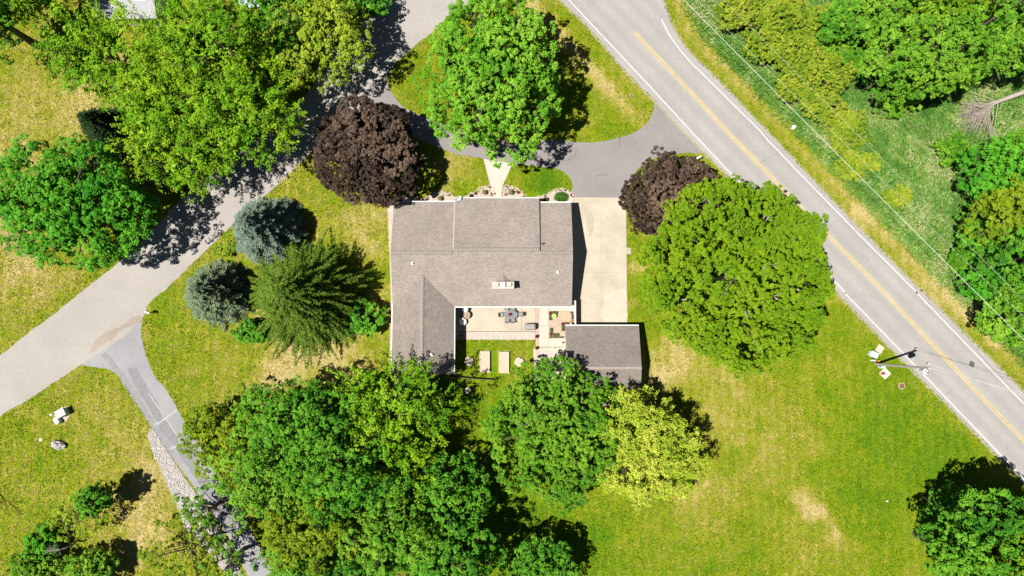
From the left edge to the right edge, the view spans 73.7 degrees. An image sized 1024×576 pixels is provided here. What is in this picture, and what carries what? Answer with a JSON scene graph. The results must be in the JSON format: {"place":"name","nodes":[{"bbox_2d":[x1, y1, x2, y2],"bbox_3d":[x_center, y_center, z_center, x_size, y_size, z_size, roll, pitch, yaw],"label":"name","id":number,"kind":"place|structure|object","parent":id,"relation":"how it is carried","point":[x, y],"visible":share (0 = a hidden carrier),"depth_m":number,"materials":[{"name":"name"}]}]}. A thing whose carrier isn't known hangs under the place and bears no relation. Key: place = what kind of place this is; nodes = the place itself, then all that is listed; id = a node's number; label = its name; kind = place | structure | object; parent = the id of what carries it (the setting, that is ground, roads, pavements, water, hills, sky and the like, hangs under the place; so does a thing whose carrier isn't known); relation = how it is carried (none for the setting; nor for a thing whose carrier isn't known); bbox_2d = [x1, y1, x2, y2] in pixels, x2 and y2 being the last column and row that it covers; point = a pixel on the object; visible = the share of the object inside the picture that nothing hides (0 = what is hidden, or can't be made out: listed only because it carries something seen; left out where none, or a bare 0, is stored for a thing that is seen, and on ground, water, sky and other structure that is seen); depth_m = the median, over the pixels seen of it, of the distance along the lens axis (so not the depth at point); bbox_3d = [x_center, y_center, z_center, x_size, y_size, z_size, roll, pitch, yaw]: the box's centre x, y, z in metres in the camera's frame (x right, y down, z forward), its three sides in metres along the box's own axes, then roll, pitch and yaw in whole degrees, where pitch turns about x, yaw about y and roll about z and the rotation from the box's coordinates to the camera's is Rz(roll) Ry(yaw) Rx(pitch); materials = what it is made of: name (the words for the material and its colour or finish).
{"place":"outdoors","nodes":[
{"label":"outdoors","id":0,"kind":"place"},
{"bbox_2d":[0,0,467,415],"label":"side road","id":1,"kind":"structure","parent":0,"point":[102,313],"depth_m":85.61,"materials":[{"name":"grey concrete"}]},
{"bbox_2d":[390,197,572,373],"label":"house","id":2,"kind":"structure","parent":0,"point":[447,257],"depth_m":81.62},
{"bbox_2d":[0,0,1023,575],"bbox_3d":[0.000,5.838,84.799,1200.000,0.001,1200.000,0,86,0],"label":"ground","id":3,"kind":"structure","parent":0,"point":[182,406],"depth_m":84.36,"materials":[{"name":"green plant"}]},
{"bbox_2d":[0,0,41,65],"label":"tree","id":4,"kind":"object","parent":3,"relation":"on","point":[6,13],"visible":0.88,"depth_m":79.21,"materials":[{"name":"green plant"}]},
{"bbox_2d":[5,549,67,575],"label":"shrub","id":5,"kind":"object","parent":3,"relation":"on","point":[33,565],"visible":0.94,"depth_m":79.79,"materials":[{"name":"green plant"}]},
{"bbox_2d":[1,0,78,36],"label":"tree","id":6,"kind":"object","parent":3,"relation":"on","point":[20,6],"visible":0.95,"depth_m":79.64,"materials":[{"name":"green plant"}]},
{"bbox_2d":[21,520,59,560],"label":"shrub","id":7,"kind":"object","parent":3,"relation":"on","point":[44,542],"visible":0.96,"depth_m":80.59,"materials":[{"name":"green plant"}]},
{"bbox_2d":[46,495,109,547],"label":"tree","id":8,"kind":"object","parent":3,"relation":"on","point":[65,518],"visible":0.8,"depth_m":78.86,"materials":[{"name":"green plant"}]},
{"bbox_2d":[0,133,163,272],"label":"tree","id":9,"kind":"object","parent":3,"relation":"on","point":[79,211],"visible":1,"depth_m":76.08,"materials":[{"name":"green plant"}]},
{"bbox_2d":[64,546,119,575],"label":"shrub","id":10,"kind":"object","parent":3,"relation":"on","point":[93,562],"visible":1,"depth_m":79.29,"materials":[{"name":"green plant"}]},
{"bbox_2d":[73,479,117,519],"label":"tree","id":11,"kind":"object","parent":3,"relation":"on","point":[84,506],"visible":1,"depth_m":78.17,"materials":[{"name":"green plant"}]},
{"bbox_2d":[28,0,185,121],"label":"tree","id":12,"kind":"object","parent":3,"relation":"on","point":[84,70],"visible":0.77,"depth_m":76.07,"materials":[{"name":"green plant"}]},
{"bbox_2d":[76,106,144,161],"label":"spruce tree","id":13,"kind":"object","parent":3,"relation":"on","point":[94,122],"visible":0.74,"depth_m":82.13,"materials":[{"name":"green plant"}]},
{"bbox_2d":[89,0,165,25],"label":"neighbour house","id":14,"kind":"structure","parent":3,"relation":"on","point":[139,5],"depth_m":84.48,"materials":[{"name":"grey"}]},
{"bbox_2d":[127,139,197,194],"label":"tree","id":15,"kind":"object","parent":3,"relation":"on","point":[163,164],"visible":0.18,"depth_m":82.78,"materials":[{"name":"green plant"}]},
{"bbox_2d":[94,37,242,152],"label":"tree","id":16,"kind":"object","parent":3,"relation":"on","point":[151,95],"visible":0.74,"depth_m":75.36,"materials":[{"name":"green plant"}]},
{"bbox_2d":[104,109,240,204],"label":"tree","id":17,"kind":"object","parent":3,"relation":"on","point":[202,157],"visible":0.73,"depth_m":77.40,"materials":[{"name":"green plant"}]},
{"bbox_2d":[82,318,270,575],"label":"farm drive","id":18,"kind":"structure","parent":3,"relation":"on","point":[124,359],"depth_m":84.10,"materials":[{"name":"asphalt"}]},
{"bbox_2d":[137,509,226,575],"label":"tree","id":19,"kind":"object","parent":3,"relation":"on","point":[146,554],"visible":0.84,"depth_m":77.69,"materials":[{"name":"green plant"}]},
{"bbox_2d":[148,428,242,575],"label":"gravel verge","id":20,"kind":"structure","parent":3,"relation":"on","point":[176,480],"depth_m":83.48,"materials":[{"name":"white gravel"}]},
{"bbox_2d":[135,0,277,108],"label":"tree","id":21,"kind":"object","parent":3,"relation":"on","point":[209,34],"visible":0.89,"depth_m":75.28,"materials":[{"name":"green plant"}]},
{"bbox_2d":[172,484,247,542],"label":"tree","id":22,"kind":"object","parent":3,"relation":"on","point":[205,522],"visible":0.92,"depth_m":77.66,"materials":[{"name":"green plant"}]},
{"bbox_2d":[184,259,256,332],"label":"spruce tree","id":23,"kind":"object","parent":3,"relation":"on","point":[214,291],"visible":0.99,"depth_m":81.86,"materials":[{"name":"green plant"}]},
{"bbox_2d":[176,382,267,479],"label":"tree","id":24,"kind":"object","parent":3,"relation":"on","point":[204,421],"visible":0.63,"depth_m":78.04,"materials":[{"name":"green plant"}]},
{"bbox_2d":[213,240,236,256],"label":"shrub","id":25,"kind":"object","parent":3,"relation":"on","point":[225,248],"visible":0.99,"depth_m":84.77,"materials":[{"name":"green plant"}]},
{"bbox_2d":[197,534,267,575],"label":"tree","id":26,"kind":"object","parent":3,"relation":"on","point":[229,572],"visible":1,"depth_m":77.37,"materials":[{"name":"green plant"}]},
{"bbox_2d":[167,46,312,173],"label":"tree","id":27,"kind":"object","parent":3,"relation":"on","point":[275,99],"visible":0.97,"depth_m":76.17,"materials":[{"name":"green plant"}]},
{"bbox_2d":[229,318,269,344],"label":"shrub","id":28,"kind":"object","parent":3,"relation":"on","point":[246,334],"visible":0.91,"depth_m":83.06,"materials":[{"name":"green plant"}]},
{"bbox_2d":[206,415,333,524],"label":"tree","id":29,"kind":"object","parent":3,"relation":"on","point":[261,493],"visible":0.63,"depth_m":72.62,"materials":[{"name":"green plant"}]},
{"bbox_2d":[231,196,309,267],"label":"spruce tree","id":30,"kind":"object","parent":3,"relation":"on","point":[261,227],"visible":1,"depth_m":81.06,"materials":[{"name":"green plant"}]},
{"bbox_2d":[233,0,309,56],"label":"tree","id":31,"kind":"object","parent":3,"relation":"on","point":[264,6],"visible":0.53,"depth_m":77.73,"materials":[{"name":"green plant"}]},
{"bbox_2d":[265,526,321,575],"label":"tree","id":32,"kind":"object","parent":3,"relation":"on","point":[275,558],"visible":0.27,"depth_m":74.91,"materials":[{"name":"green plant"}]},
{"bbox_2d":[230,375,362,486],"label":"tree","id":33,"kind":"object","parent":3,"relation":"on","point":[313,404],"visible":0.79,"depth_m":73.41,"materials":[{"name":"green plant"}]},
{"bbox_2d":[246,228,377,368],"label":"spruce tree","id":34,"kind":"object","parent":3,"relation":"on","point":[302,296],"visible":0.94,"depth_m":79.18,"materials":[{"name":"green plant"}]},
{"bbox_2d":[254,0,375,93],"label":"tree","id":35,"kind":"object","parent":3,"relation":"on","point":[316,15],"visible":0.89,"depth_m":78.38,"materials":[{"name":"green plant"}]},
{"bbox_2d":[259,492,384,575],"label":"tree","id":36,"kind":"object","parent":3,"relation":"on","point":[303,539],"visible":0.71,"depth_m":71.89,"materials":[{"name":"green plant"}]},
{"bbox_2d":[276,542,400,575],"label":"tree","id":37,"kind":"object","parent":3,"relation":"on","point":[346,569],"visible":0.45,"depth_m":73.16,"materials":[{"name":"green plant"}]},
{"bbox_2d":[275,428,411,531],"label":"tree","id":38,"kind":"object","parent":3,"relation":"on","point":[352,486],"visible":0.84,"depth_m":71.93,"materials":[{"name":"green plant"}]},
{"bbox_2d":[337,0,392,22],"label":"tree","id":39,"kind":"object","parent":3,"relation":"on","point":[373,7],"visible":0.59,"depth_m":83.83,"materials":[{"name":"green plant"}]},
{"bbox_2d":[343,294,387,337],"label":"tree","id":40,"kind":"object","parent":3,"relation":"on","point":[362,324],"visible":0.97,"depth_m":82.29,"materials":[{"name":"green plant"}]},
{"bbox_2d":[312,94,425,208],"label":"tree","id":41,"kind":"object","parent":3,"relation":"on","point":[373,160],"visible":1,"depth_m":79.30,"materials":[{"name":"brown plant"}]},
{"bbox_2d":[388,213,392,367],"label":"side gravel","id":42,"kind":"structure","parent":3,"relation":"on","point":[390,219],"depth_m":85.52,"materials":[{"name":"grey gravel"}]},
{"bbox_2d":[327,483,456,575],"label":"tree","id":43,"kind":"object","parent":3,"relation":"on","point":[405,531],"visible":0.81,"depth_m":72.19,"materials":[{"name":"green plant"}]},
{"bbox_2d":[322,345,464,489],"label":"tree","id":44,"kind":"object","parent":3,"relation":"on","point":[367,406],"visible":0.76,"depth_m":75.63,"materials":[{"name":"green plant"}]},
{"bbox_2d":[366,426,441,517],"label":"tree","id":45,"kind":"object","parent":3,"relation":"on","point":[407,463],"visible":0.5,"depth_m":75.47,"materials":[{"name":"green plant"}]},
{"bbox_2d":[385,190,453,213],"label":"flower bed","id":46,"kind":"object","parent":3,"relation":"on","point":[429,197],"visible":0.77,"depth_m":85.95,"materials":[{"name":"beige gravel"}]},
{"bbox_2d":[395,506,508,575],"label":"tree","id":47,"kind":"object","parent":3,"relation":"on","point":[454,553],"visible":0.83,"depth_m":73.51,"materials":[{"name":"green plant"}]},
{"bbox_2d":[410,449,496,549],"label":"tree","id":48,"kind":"object","parent":3,"relation":"on","point":[457,492],"visible":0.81,"depth_m":75.40,"materials":[{"name":"green plant"}]},
{"bbox_2d":[479,350,490,372],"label":"raised bed","id":49,"kind":"object","parent":3,"relation":"on","point":[484,362],"visible":1,"depth_m":84.22,"materials":[{"name":"wood"}]},
{"bbox_2d":[411,0,563,168],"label":"tree","id":50,"kind":"object","parent":3,"relation":"on","point":[509,96],"visible":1,"depth_m":75.75,"materials":[{"name":"green plant"}]},
{"bbox_2d":[455,332,534,339],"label":"gravel strip","id":51,"kind":"object","parent":3,"relation":"on","point":[505,336],"visible":0.67,"depth_m":84.77,"materials":[{"name":"grey gravel"}]},
{"bbox_2d":[454,307,538,330],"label":"patio","id":52,"kind":"structure","parent":3,"relation":"on","point":[484,319],"depth_m":84.87,"materials":[{"name":"concrete"}]},
{"bbox_2d":[484,159,510,196],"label":"front walk","id":53,"kind":"structure","parent":3,"relation":"on","point":[497,177],"depth_m":86.14,"materials":[{"name":"concrete"}]},
{"bbox_2d":[498,351,509,373],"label":"raised bed","id":54,"kind":"object","parent":3,"relation":"on","point":[504,362],"visible":1,"depth_m":84.21,"materials":[{"name":"wood"}]},
{"bbox_2d":[455,332,565,379],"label":"pebbles","id":55,"kind":"object","parent":3,"relation":"on","point":[483,337],"visible":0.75,"depth_m":84.72,"materials":[{"name":"grey gravel"}]},
{"bbox_2d":[323,77,700,196],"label":"house drive","id":56,"kind":"structure","parent":3,"relation":"on","point":[607,168],"depth_m":86.39,"materials":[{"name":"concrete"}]},
{"bbox_2d":[496,533,579,575],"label":"tree","id":57,"kind":"object","parent":3,"relation":"on","point":[557,562],"visible":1,"depth_m":77.10,"materials":[{"name":"green plant"}]},
{"bbox_2d":[533,347,565,377],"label":"pebble court","id":58,"kind":"object","parent":3,"relation":"on","point":[549,353],"visible":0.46,"depth_m":84.62,"materials":[{"name":"grey gravel"}]},
{"bbox_2d":[479,354,633,516],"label":"tree","id":59,"kind":"object","parent":3,"relation":"on","point":[566,450],"visible":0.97,"depth_m":76.87,"materials":[{"name":"green plant"}]},
{"bbox_2d":[539,300,573,346],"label":"courtyard walk","id":60,"kind":"structure","parent":3,"relation":"on","point":[545,340],"depth_m":84.78,"materials":[{"name":"concrete"}]},
{"bbox_2d":[549,311,573,337],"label":"herb court","id":61,"kind":"object","parent":60,"relation":"on","point":[555,324],"visible":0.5,"depth_m":84.89,"materials":[{"name":"concrete"}]},
{"bbox_2d":[569,197,627,324],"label":"concrete drive","id":62,"kind":"structure","parent":3,"relation":"on","point":[599,276],"depth_m":85.39,"materials":[{"name":"beige concrete"}]},
{"bbox_2d":[565,325,641,408],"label":"shed","id":63,"kind":"structure","parent":3,"relation":"on","point":[612,353],"depth_m":81.25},
{"bbox_2d":[588,383,712,513],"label":"tree","id":64,"kind":"object","parent":3,"relation":"on","point":[652,468],"visible":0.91,"depth_m":76.67,"materials":[{"name":"yellow plant"}]},
{"bbox_2d":[618,145,728,238],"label":"tree","id":65,"kind":"object","parent":3,"relation":"on","point":[651,197],"visible":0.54,"depth_m":79.81,"materials":[{"name":"brown plant"}]},
{"bbox_2d":[635,173,835,382],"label":"tree","id":66,"kind":"object","parent":3,"relation":"on","point":[766,298],"visible":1,"depth_m":74.57,"materials":[{"name":"green plant"}]},
{"bbox_2d":[711,0,773,31],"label":"shrub","id":67,"kind":"object","parent":3,"relation":"on","point":[733,15],"visible":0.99,"depth_m":84.44,"materials":[{"name":"green plant"}]},
{"bbox_2d":[740,21,788,64],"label":"shrub","id":68,"kind":"object","parent":3,"relation":"on","point":[753,46],"visible":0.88,"depth_m":84.50,"materials":[{"name":"green plant"}]},
{"bbox_2d":[756,0,811,34],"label":"shrub","id":69,"kind":"object","parent":3,"relation":"on","point":[787,16],"visible":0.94,"depth_m":84.14,"materials":[{"name":"green plant"}]},
{"bbox_2d":[764,28,826,80],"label":"shrub","id":70,"kind":"object","parent":3,"relation":"on","point":[805,47],"visible":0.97,"depth_m":83.73,"materials":[{"name":"green plant"}]},
{"bbox_2d":[774,62,820,101],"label":"shrub","id":71,"kind":"object","parent":3,"relation":"on","point":[792,88],"visible":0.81,"depth_m":84.36,"materials":[{"name":"green plant"}]},
{"bbox_2d":[801,2,841,38],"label":"shrub","id":72,"kind":"object","parent":3,"relation":"on","point":[814,23],"visible":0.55,"depth_m":84.14,"materials":[{"name":"green plant"}]},
{"bbox_2d":[796,84,848,125],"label":"shrub","id":73,"kind":"object","parent":3,"relation":"on","point":[810,103],"visible":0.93,"depth_m":84.65,"materials":[{"name":"green plant"}]},
{"bbox_2d":[806,52,858,94],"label":"shrub","id":74,"kind":"object","parent":3,"relation":"on","point":[831,74],"visible":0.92,"depth_m":83.87,"materials":[{"name":"green plant"}]},
{"bbox_2d":[818,33,849,57],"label":"shrub","id":75,"kind":"object","parent":3,"relation":"on","point":[833,45],"visible":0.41,"depth_m":84.89,"materials":[{"name":"green plant"}]},
{"bbox_2d":[821,108,871,155],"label":"shrub","id":76,"kind":"object","parent":3,"relation":"on","point":[839,129],"visible":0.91,"depth_m":85.34,"materials":[{"name":"yellow plant"}]},
{"bbox_2d":[816,0,884,46],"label":"tree","id":77,"kind":"object","parent":3,"relation":"on","point":[831,27],"visible":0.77,"depth_m":82.20,"materials":[{"name":"green plant"}]},
{"bbox_2d":[833,145,867,181],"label":"shrub","id":78,"kind":"object","parent":3,"relation":"on","point":[851,158],"visible":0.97,"depth_m":85.28,"materials":[{"name":"yellow plant"}]},
{"bbox_2d":[679,0,1023,368],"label":"meadow grass","id":79,"kind":"structure","parent":3,"relation":"on","point":[944,200],"depth_m":86.19,"materials":[{"name":"green plant"}]},
{"bbox_2d":[835,43,877,79],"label":"shrub","id":80,"kind":"object","parent":3,"relation":"on","point":[852,53],"visible":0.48,"depth_m":84.84,"materials":[{"name":"green plant"}]},
{"bbox_2d":[859,151,881,171],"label":"shrub","id":81,"kind":"object","parent":3,"relation":"on","point":[873,164],"visible":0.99,"depth_m":85.20,"materials":[{"name":"yellow plant"}]},
{"bbox_2d":[836,0,945,49],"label":"tree","id":82,"kind":"object","parent":3,"relation":"on","point":[866,22],"visible":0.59,"depth_m":79.64,"materials":[{"name":"green plant"}]},
{"bbox_2d":[871,86,922,118],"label":"shrub","id":83,"kind":"object","parent":3,"relation":"on","point":[893,105],"visible":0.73,"depth_m":84.38,"materials":[{"name":"green plant"}]},
{"bbox_2d":[880,184,913,208],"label":"shrub","id":84,"kind":"object","parent":3,"relation":"on","point":[892,196],"visible":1,"depth_m":84.91,"materials":[{"name":"yellow plant"}]},
{"bbox_2d":[857,7,1011,103],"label":"tree","id":85,"kind":"object","parent":3,"relation":"on","point":[921,61],"visible":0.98,"depth_m":76.38,"materials":[{"name":"green plant"}]},
{"bbox_2d":[916,479,978,544],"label":"tree","id":86,"kind":"object","parent":3,"relation":"on","point":[933,508],"visible":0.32,"depth_m":79.42,"materials":[{"name":"green plant"}]},
{"bbox_2d":[899,0,996,41],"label":"tree","id":87,"kind":"object","parent":3,"relation":"on","point":[961,6],"visible":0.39,"depth_m":76.96,"materials":[{"name":"green plant"}]},
{"bbox_2d":[930,132,970,167],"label":"shrub","id":88,"kind":"object","parent":3,"relation":"on","point":[955,143],"visible":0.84,"depth_m":84.41,"materials":[{"name":"green plant"}]},
{"bbox_2d":[944,241,976,281],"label":"shrub","id":89,"kind":"object","parent":3,"relation":"on","point":[962,264],"visible":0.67,"depth_m":83.72,"materials":[{"name":"green plant"}]},
{"bbox_2d":[912,505,1023,575],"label":"tree","id":90,"kind":"object","parent":3,"relation":"on","point":[948,545],"visible":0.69,"depth_m":71.04,"materials":[{"name":"green plant"}]},
{"bbox_2d":[937,0,1023,76],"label":"tree","id":91,"kind":"object","parent":3,"relation":"on","point":[1005,10],"visible":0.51,"depth_m":76.15,"materials":[{"name":"green plant"}]},
{"bbox_2d":[954,210,1009,264],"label":"tree","id":92,"kind":"object","parent":3,"relation":"on","point":[968,242],"visible":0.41,"depth_m":82.03,"materials":[{"name":"green plant"}]},
{"bbox_2d":[947,484,1023,566],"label":"tree","id":93,"kind":"object","parent":3,"relation":"on","point":[992,510],"visible":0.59,"depth_m":72.16,"materials":[{"name":"green plant"}]},
{"bbox_2d":[955,248,1018,308],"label":"tree","id":94,"kind":"object","parent":3,"relation":"on","point":[982,289],"visible":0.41,"depth_m":80.92,"materials":[{"name":"green plant"}]},
{"bbox_2d":[953,90,1023,137],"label":"fallen tree","id":95,"kind":"object","parent":3,"relation":"on","point":[985,109],"visible":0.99,"depth_m":85.60,"materials":[{"name":"grey wood"}]},
{"bbox_2d":[956,134,1023,208],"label":"tree","id":96,"kind":"object","parent":3,"relation":"on","point":[1002,162],"visible":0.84,"depth_m":79.28,"materials":[{"name":"green plant"}]},
{"bbox_2d":[958,506,1023,575],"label":"tree","id":97,"kind":"object","parent":3,"relation":"on","point":[997,556],"visible":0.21,"depth_m":69.81,"materials":[{"name":"green plant"}]},
{"bbox_2d":[960,173,1023,247],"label":"tree","id":98,"kind":"object","parent":3,"relation":"on","point":[1005,199],"visible":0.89,"depth_m":78.22,"materials":[{"name":"green plant"}]},
{"bbox_2d":[972,223,1023,294],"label":"tree","id":99,"kind":"object","parent":3,"relation":"on","point":[1001,253],"visible":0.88,"depth_m":77.49,"materials":[{"name":"green plant"}]},
{"bbox_2d":[973,289,1023,348],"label":"tree","id":100,"kind":"object","parent":3,"relation":"on","point":[998,329],"visible":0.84,"depth_m":78.26,"materials":[{"name":"green plant"}]},
{"bbox_2d":[983,0,1023,77],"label":"tree","id":101,"kind":"object","parent":3,"relation":"on","point":[1020,63],"visible":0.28,"depth_m":77.89,"materials":[{"name":"green plant"}]},
{"bbox_2d":[990,126,1023,178],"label":"tree","id":102,"kind":"object","parent":3,"relation":"on","point":[1017,139],"visible":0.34,"depth_m":81.02,"materials":[{"name":"green plant"}]},
{"bbox_2d":[995,262,1023,351],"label":"tree","id":103,"kind":"object","parent":3,"relation":"on","point":[1004,288],"visible":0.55,"depth_m":77.53,"materials":[{"name":"green plant"}]},
{"bbox_2d":[559,0,1023,483],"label":"road","id":104,"kind":"structure","parent":0,"point":[713,119],"depth_m":85.74,"materials":[{"name":"grey asphalt"}]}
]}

